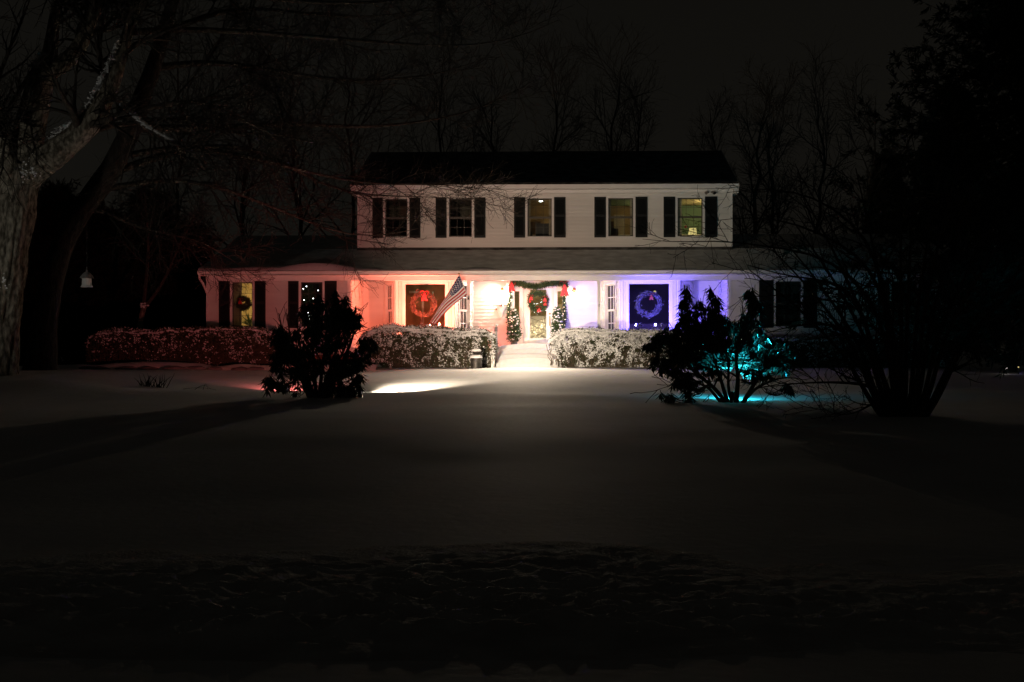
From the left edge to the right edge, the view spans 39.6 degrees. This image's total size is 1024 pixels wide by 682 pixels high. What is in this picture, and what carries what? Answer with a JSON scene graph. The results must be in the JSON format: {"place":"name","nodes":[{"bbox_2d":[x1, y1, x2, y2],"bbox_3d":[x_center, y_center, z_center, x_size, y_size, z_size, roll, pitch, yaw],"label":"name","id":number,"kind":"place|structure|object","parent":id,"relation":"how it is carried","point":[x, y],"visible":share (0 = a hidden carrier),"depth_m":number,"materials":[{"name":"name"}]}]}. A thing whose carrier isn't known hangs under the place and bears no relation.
{"place":"outdoors","nodes":[
{"label":"outdoors","id":0,"kind":"place"},
{"bbox_2d":[0,351,1023,681],"bbox_3d":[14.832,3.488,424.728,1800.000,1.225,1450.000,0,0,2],"label":"snowy ground","id":1,"kind":"structure","parent":0,"point":[108,459],"depth_m":15.82,"materials":[{"name":"white snow"}]},
{"bbox_2d":[114,366,136,369],"bbox_3d":[-11.821,0.846,43.575,0.737,0.143,0.253,0,0,2],"label":"edging stone","id":2,"kind":"object","parent":1,"relation":"on","point":[129,368],"visible":0.69,"depth_m":43.49,"materials":[{"name":"grey stone"}]},
{"bbox_2d":[137,366,158,369],"bbox_3d":[-11.162,0.840,43.600,0.704,0.147,0.253,0,0,2],"label":"edging stone","id":3,"kind":"object","parent":1,"relation":"on","point":[146,368],"visible":0.73,"depth_m":43.52,"materials":[{"name":"grey stone"}]},
{"bbox_2d":[111,186,187,329],"bbox_3d":[-15.480,-2.176,60.243,6.013,9.278,6.115,0,0,2],"label":"bare tree","id":4,"kind":"object","parent":1,"relation":"on","point":[141,248],"visible":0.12,"depth_m":59.97,"materials":[{"name":"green plant"}]},
{"bbox_2d":[138,373,174,387],"bbox_3d":[-8.506,0.943,33.815,0.957,0.374,0.117,0,0,-7],"label":"dry plant","id":5,"kind":"object","parent":1,"relation":"on","point":[147,383],"visible":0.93,"depth_m":33.81,"materials":[{"name":"brown plant"}]},
{"bbox_2d":[105,176,217,331],"bbox_3d":[-11.931,-2.475,49.002,3.709,6.617,2.567,0,0,-6],"label":"forked tree","id":6,"kind":"object","parent":1,"relation":"on","point":[144,304],"visible":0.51,"depth_m":48.93,"materials":[{"name":"brown plant"}]},
{"bbox_2d":[89,0,259,220],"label":"bare tree","id":7,"kind":"object","parent":1,"relation":"on","point":[178,139],"visible":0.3,"depth_m":67.91,"materials":[{"name":"brown plant"}]},
{"bbox_2d":[162,366,187,369],"bbox_3d":[-10.291,0.844,43.418,0.833,0.180,0.245,0,0,2],"label":"edging stone","id":8,"kind":"object","parent":1,"relation":"on","point":[171,367],"visible":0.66,"depth_m":43.35,"materials":[{"name":"grey stone"}]},
{"bbox_2d":[81,325,279,365],"bbox_3d":[-10.511,0.220,46.046,6.575,1.464,1.364,0,0,2],"label":"hedge","id":9,"kind":"object","parent":1,"relation":"on","point":[119,345],"visible":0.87,"depth_m":45.57,"materials":[{"name":"green plant"}]},
{"bbox_2d":[187,366,205,369],"bbox_3d":[-9.700,0.847,43.521,0.710,0.169,0.242,0,0,2],"label":"edging stone","id":10,"kind":"object","parent":1,"relation":"on","point":[197,367],"visible":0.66,"depth_m":43.44,"materials":[{"name":"grey stone"}]},
{"bbox_2d":[207,366,222,369],"bbox_3d":[-9.118,0.855,43.589,0.513,0.154,0.234,0,0,10],"label":"edging stone","id":11,"kind":"object","parent":1,"relation":"on","point":[215,368],"visible":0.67,"depth_m":43.52,"materials":[{"name":"grey stone"}]},
{"bbox_2d":[144,2,300,245],"bbox_3d":[-12.961,-7.171,63.726,7.522,16.626,6.773,0,0,2],"label":"bare tree","id":12,"kind":"object","parent":1,"relation":"on","point":[243,179],"visible":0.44,"depth_m":63.39,"materials":[{"name":"brown plant"}]},
{"bbox_2d":[71,361,380,369],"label":"snow bank","id":13,"kind":"structure","parent":1,"relation":"on","point":[160,365],"depth_m":44.02,"materials":[{"name":"white snow"}]},
{"bbox_2d":[231,366,246,369],"bbox_3d":[-8.314,0.871,43.586,0.638,0.184,0.232,0,0,2],"label":"edging stone","id":14,"kind":"object","parent":1,"relation":"on","point":[241,368],"visible":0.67,"depth_m":43.51,"materials":[{"name":"grey stone"}]},
{"bbox_2d":[246,367,264,369],"bbox_3d":[-7.860,0.869,43.531,0.625,0.160,0.240,0,0,2],"label":"edging stone","id":15,"kind":"object","parent":1,"relation":"on","point":[255,368],"visible":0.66,"depth_m":43.45,"materials":[{"name":"grey stone"}]},
{"bbox_2d":[0,0,587,375],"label":"old tree","id":16,"kind":"object","parent":1,"relation":"on","point":[31,160],"visible":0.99,"depth_m":32.94,"materials":[{"name":"brown plant"}]},
{"bbox_2d":[22,0,565,369],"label":"leaning tree","id":17,"kind":"object","parent":1,"relation":"on","point":[42,350],"visible":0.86,"depth_m":39.03,"materials":[{"name":"brown plant"}]},
{"bbox_2d":[80,267,93,286],"bbox_3d":[-10.430,-2.248,34.898,0.351,1.855,0.351,0,0,2],"label":"bird feeder","id":18,"kind":"object","parent":17,"relation":"hanging from","point":[87,277],"visible":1,"depth_m":34.79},
{"bbox_2d":[217,0,384,235],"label":"bare tree","id":19,"kind":"object","parent":1,"relation":"on","point":[301,231],"visible":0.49,"depth_m":65.44,"materials":[{"name":"brown plant"}]},
{"bbox_2d":[258,288,379,397],"bbox_3d":[-4.218,0.089,30.465,2.650,2.495,1.826,0,0,39],"label":"rhododendron","id":20,"kind":"object","parent":1,"relation":"on","point":[344,318],"visible":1,"depth_m":30.25,"materials":[{"name":"green plant"}]},
{"bbox_2d":[262,0,421,234],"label":"bare tree","id":21,"kind":"object","parent":1,"relation":"on","point":[356,154],"visible":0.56,"depth_m":70.85,"materials":[{"name":"brown plant"}]},
{"bbox_2d":[358,323,498,367],"bbox_3d":[-2.674,0.169,45.967,4.545,1.528,1.314,0,0,2],"label":"hedge","id":22,"kind":"object","parent":1,"relation":"on","point":[422,346],"visible":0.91,"depth_m":45.48,"materials":[{"name":"green plant"}]},
{"bbox_2d":[379,13,512,151],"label":"bare tree","id":23,"kind":"object","parent":1,"relation":"on","point":[439,130],"visible":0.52,"depth_m":66.31,"materials":[{"name":"brown plant"}]},
{"bbox_2d":[470,349,482,367],"bbox_3d":[-1.122,0.560,44.664,0.423,0.647,0.394,0,0,2],"label":"milk can","id":24,"kind":"object","parent":1,"relation":"on","point":[476,358],"visible":0.91,"depth_m":44.52,"materials":[{"name":"metal"}]},
{"bbox_2d":[491,323,497,367],"bbox_3d":[-0.557,0.178,46.217,0.158,1.545,1.640,0,0,2],"label":"stair railing","id":25,"kind":"object","parent":1,"relation":"on","point":[496,334],"visible":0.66,"depth_m":46.90,"materials":[{"name":"white metal"}]},
{"bbox_2d":[448,51,549,151],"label":"bare tree","id":26,"kind":"object","parent":1,"relation":"on","point":[493,149],"visible":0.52,"depth_m":67.23,"materials":[{"name":"brown plant"}]},
{"bbox_2d":[0,541,1023,661],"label":"ploughed snow","id":27,"kind":"structure","parent":1,"relation":"on","point":[538,600],"depth_m":8.73,"materials":[{"name":"white snow"}]},
{"bbox_2d":[509,26,615,151],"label":"bare tree","id":28,"kind":"object","parent":1,"relation":"on","point":[577,126],"visible":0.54,"depth_m":65.76,"materials":[{"name":"brown plant"}]},
{"bbox_2d":[197,151,959,366],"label":"house","id":29,"kind":"structure","parent":1,"relation":"on","point":[578,232],"depth_m":49.76,"materials":[{"name":"wood"}]},
{"bbox_2d":[230,281,254,328],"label":"window","id":30,"kind":"structure","parent":29,"relation":"in","point":[232,315],"depth_m":47.36,"materials":[{"name":"white paint"}]},
{"bbox_2d":[234,295,251,311],"bbox_3d":[-8.924,-1.256,47.265,0.628,0.641,0.365,0,0,2],"label":"wreath","id":31,"kind":"object","parent":29,"relation":"attached to","point":[245,307],"visible":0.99,"depth_m":47.21,"materials":[{"name":"green plant"}]},
{"bbox_2d":[242,312,251,325],"bbox_3d":[-8.860,-0.368,48.283,0.757,1.322,0.660,0,0,-43],"label":"house plant","id":32,"kind":"object","parent":29,"relation":"in","point":[247,321],"visible":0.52,"depth_m":48.20,"materials":[{"name":"green plant"}]},
{"bbox_2d":[302,283,318,325],"bbox_3d":[-6.868,-0.870,48.405,1.304,2.386,1.349,0,0,29],"label":"christmas tree","id":33,"kind":"object","parent":29,"relation":"in","point":[308,291],"visible":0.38,"depth_m":48.29,"materials":[{"name":"green plant"}]},
{"bbox_2d":[299,281,324,328],"bbox_3d":[-6.652,-1.211,47.262,0.925,1.632,0.147,0,0,2],"label":"window","id":34,"kind":"structure","parent":29,"relation":"in","point":[300,282],"depth_m":47.24,"materials":[{"name":"white paint"}]},
{"bbox_2d":[385,282,392,333],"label":"window","id":35,"kind":"structure","parent":29,"relation":"in","point":[389,285],"depth_m":49.56,"materials":[{"name":"white paint"}]},
{"bbox_2d":[382,197,408,238],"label":"window","id":36,"kind":"structure","parent":29,"relation":"in","point":[403,198],"depth_m":50.08,"materials":[{"name":"white paint"}]},
{"bbox_2d":[409,289,438,318],"bbox_3d":[-3.006,-1.250,48.253,1.034,1.019,0.297,0,0,2],"label":"wreath","id":37,"kind":"object","parent":29,"relation":"attached to","point":[422,294],"visible":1,"depth_m":48.25,"materials":[{"name":"plant"}]},
{"bbox_2d":[402,281,447,327],"bbox_3d":[-2.960,-1.073,48.450,1.593,1.963,0.113,0,0,2],"label":"picture window","id":38,"kind":"structure","parent":29,"relation":"in","point":[403,282],"depth_m":48.42,"materials":[{"name":"white paint"}]},
{"bbox_2d":[430,273,468,323],"bbox_3d":[-2.053,-1.385,46.685,1.067,1.643,1.045,0,0,15],"label":"flag","id":39,"kind":"object","parent":29,"relation":"attached to","point":[457,292],"visible":1,"depth_m":46.44,"materials":[{"name":"multicoloured fabric"}]},
{"bbox_2d":[446,197,474,238],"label":"window","id":40,"kind":"structure","parent":29,"relation":"in","point":[448,201],"depth_m":49.99,"materials":[{"name":"white paint"}]},
{"bbox_2d":[458,282,466,328],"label":"window","id":41,"kind":"structure","parent":29,"relation":"in","point":[462,319],"depth_m":49.28,"materials":[{"name":"white paint"}]},
{"bbox_2d":[496,304,506,317],"bbox_3d":[-0.367,-1.075,49.830,0.406,0.574,0.370,0,0,2],"label":"wall basket","id":42,"kind":"object","parent":29,"relation":"attached to","point":[501,309],"depth_m":49.73,"materials":[{"name":"white paint"}]},
{"bbox_2d":[500,288,504,297],"bbox_3d":[-0.343,-1.690,49.813,0.170,0.371,0.231,0,0,2],"label":"wall lantern","id":43,"kind":"object","parent":29,"relation":"attached to","point":[502,290],"depth_m":49.78,"materials":[{"name":"gold metal"}]},
{"bbox_2d":[505,308,522,344],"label":"potted tree","id":44,"kind":"object","parent":29,"relation":"on","point":[514,333],"visible":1,"depth_m":49.02,"materials":[{"name":"green plant"}]},
{"bbox_2d":[505,280,569,327],"bbox_3d":[0.892,-1.228,49.776,2.294,1.984,0.379,0,0,2],"label":"garland","id":45,"kind":"object","parent":29,"relation":"hanging from","point":[544,284],"visible":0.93,"depth_m":49.73},
{"bbox_2d":[527,290,549,312],"bbox_3d":[0.916,-1.389,49.813,0.883,0.872,0.376,0,0,2],"label":"wreath","id":46,"kind":"object","parent":29,"relation":"attached to","point":[540,307],"visible":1,"depth_m":49.76,"materials":[{"name":"green plant"}]},
{"bbox_2d":[523,288,553,343],"bbox_3d":[0.930,-0.832,49.898,1.057,2.067,0.151,0,0,2],"label":"front door","id":47,"kind":"structure","parent":29,"relation":"in","point":[536,329],"depth_m":49.93,"materials":[{"name":"white paint"}]},
{"bbox_2d":[525,196,554,238],"bbox_3d":[0.969,-4.329,49.915,1.052,1.491,0.147,0,0,2],"label":"window","id":48,"kind":"structure","parent":29,"relation":"in","point":[543,198],"depth_m":49.89,"materials":[{"name":"white paint"}]},
{"bbox_2d":[549,306,564,335],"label":"potted tree","id":49,"kind":"object","parent":29,"relation":"on","point":[557,324],"visible":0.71,"depth_m":48.97,"materials":[{"name":"green plant"}]},
{"bbox_2d":[604,281,616,328],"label":"window","id":50,"kind":"structure","parent":29,"relation":"in","point":[610,289],"depth_m":49.19,"materials":[{"name":"white paint"}]},
{"bbox_2d":[605,196,635,238],"bbox_3d":[3.808,-4.329,49.816,1.073,1.491,0.147,0,0,2],"label":"window","id":51,"kind":"structure","parent":29,"relation":"in","point":[608,236],"depth_m":49.80,"materials":[{"name":"white paint"}]},
{"bbox_2d":[635,290,663,318],"bbox_3d":[4.612,-1.228,47.974,1.051,0.979,0.273,0,0,2],"label":"wreath","id":52,"kind":"object","parent":29,"relation":"attached to","point":[658,308],"visible":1,"depth_m":47.99,"materials":[{"name":"plant"}]},
{"bbox_2d":[626,280,672,329],"bbox_3d":[4.647,-1.075,48.185,1.588,1.963,0.113,0,0,2],"label":"picture window","id":53,"kind":"structure","parent":29,"relation":"in","point":[670,282],"depth_m":48.15,"materials":[{"name":"white paint"}]},
{"bbox_2d":[682,281,690,324],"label":"window","id":54,"kind":"structure","parent":29,"relation":"in","point":[686,284],"depth_m":49.09,"materials":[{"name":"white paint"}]},
{"bbox_2d":[675,196,704,237],"bbox_3d":[6.226,-4.330,49.732,1.072,1.491,0.147,0,0,2],"label":"window","id":55,"kind":"structure","parent":29,"relation":"in","point":[702,198],"depth_m":49.71,"materials":[{"name":"white paint"}]},
{"bbox_2d":[705,191,715,194],"bbox_3d":[6.907,-5.174,49.566,0.402,0.154,0.204,0,0,2],"label":"security light","id":56,"kind":"object","parent":29,"relation":"attached to","point":[709,192],"visible":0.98,"depth_m":49.52,"materials":[{"name":"white paint"}]},
{"bbox_2d":[773,280,803,328],"bbox_3d":[9.073,-1.214,46.713,1.024,1.632,0.147,0,0,2],"label":"window","id":57,"kind":"structure","parent":29,"relation":"in","point":[783,326],"depth_m":46.69,"materials":[{"name":"white paint"}]},
{"bbox_2d":[889,280,918,328],"bbox_3d":[12.841,-1.215,46.581,1.031,1.632,0.147,0,0,2],"label":"window","id":58,"kind":"structure","parent":29,"relation":"in","point":[917,285],"depth_m":46.56,"materials":[{"name":"white paint"}]},
{"bbox_2d":[559,10,676,150],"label":"bare tree","id":59,"kind":"object","parent":1,"relation":"on","point":[612,119],"visible":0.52,"depth_m":69.13,"materials":[{"name":"brown plant"}]},
{"bbox_2d":[546,327,694,366],"bbox_3d":[3.567,0.231,45.848,4.914,1.430,1.367,0,0,2],"label":"hedge","id":60,"kind":"object","parent":1,"relation":"on","point":[594,347],"visible":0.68,"depth_m":45.37,"materials":[{"name":"green plant"}]},
{"bbox_2d":[596,62,659,150],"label":"bare tree","id":61,"kind":"object","parent":1,"relation":"on","point":[638,113],"visible":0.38,"depth_m":74.09,"materials":[{"name":"brown plant"}]},
{"bbox_2d":[688,83,743,224],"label":"bare tree","id":62,"kind":"object","parent":1,"relation":"on","point":[713,142],"visible":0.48,"depth_m":79.85,"materials":[{"name":"brown plant"}]},
{"bbox_2d":[630,285,817,402],"bbox_3d":[4.258,0.182,28.918,3.835,2.603,2.938,0,0,2],"label":"rhododendron","id":63,"kind":"object","parent":1,"relation":"on","point":[708,334],"visible":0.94,"depth_m":28.01,"materials":[{"name":"green plant"}]},
{"bbox_2d":[707,52,811,233],"bbox_3d":[10.420,-5.800,61.675,5.576,13.765,5.269,0,0,-19],"label":"bare tree","id":64,"kind":"object","parent":1,"relation":"on","point":[755,210],"visible":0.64,"depth_m":61.62,"materials":[{"name":"brown plant"}]},
{"bbox_2d":[734,72,823,233],"bbox_3d":[11.250,-5.189,60.203,3.676,12.534,3.768,0,0,2],"label":"bare tree","id":65,"kind":"object","parent":1,"relation":"on","point":[769,182],"visible":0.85,"depth_m":60.04,"materials":[{"name":"brown plant"}]},
{"bbox_2d":[774,25,872,233],"bbox_3d":[13.998,-6.410,64.519,4.736,15.021,6.302,0,0,2],"label":"bare tree","id":66,"kind":"object","parent":1,"relation":"on","point":[824,159],"visible":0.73,"depth_m":64.09,"materials":[{"name":"brown plant"}]},
{"bbox_2d":[631,94,1023,421],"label":"multi stem tree","id":67,"kind":"object","parent":1,"relation":"on","point":[896,398],"visible":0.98,"depth_m":24.02,"materials":[{"name":"brown plant"}]},
{"bbox_2d":[719,334,955,368],"bbox_3d":[10.204,0.343,45.370,7.701,1.205,1.258,0,0,2],"label":"hedge","id":68,"kind":"object","parent":1,"relation":"on","point":[942,364],"visible":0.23,"depth_m":44.94,"materials":[{"name":"green plant"}]},
{"bbox_2d":[823,55,914,233],"bbox_3d":[15.231,-5.546,59.616,4.548,13.328,4.716,0,0,2],"label":"bare tree","id":69,"kind":"object","parent":1,"relation":"on","point":[870,181],"visible":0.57,"depth_m":59.74,"materials":[{"name":"brown plant"}]},
{"bbox_2d":[778,0,1023,378],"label":"spruce tree","id":70,"kind":"object","parent":1,"relation":"on","point":[1002,21],"visible":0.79,"depth_m":36.31,"materials":[{"name":"green plant"}]},
{"bbox_2d":[883,80,1023,366],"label":"spruce tree","id":71,"kind":"object","parent":1,"relation":"on","point":[941,246],"visible":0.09,"depth_m":54.99,"materials":[{"name":"green plant"}]},
{"bbox_2d":[0,0,1023,350],"label":"sky","id":72,"kind":"structure","parent":0,"point":[705,43],"materials":[{"name":"black"}]}
]}

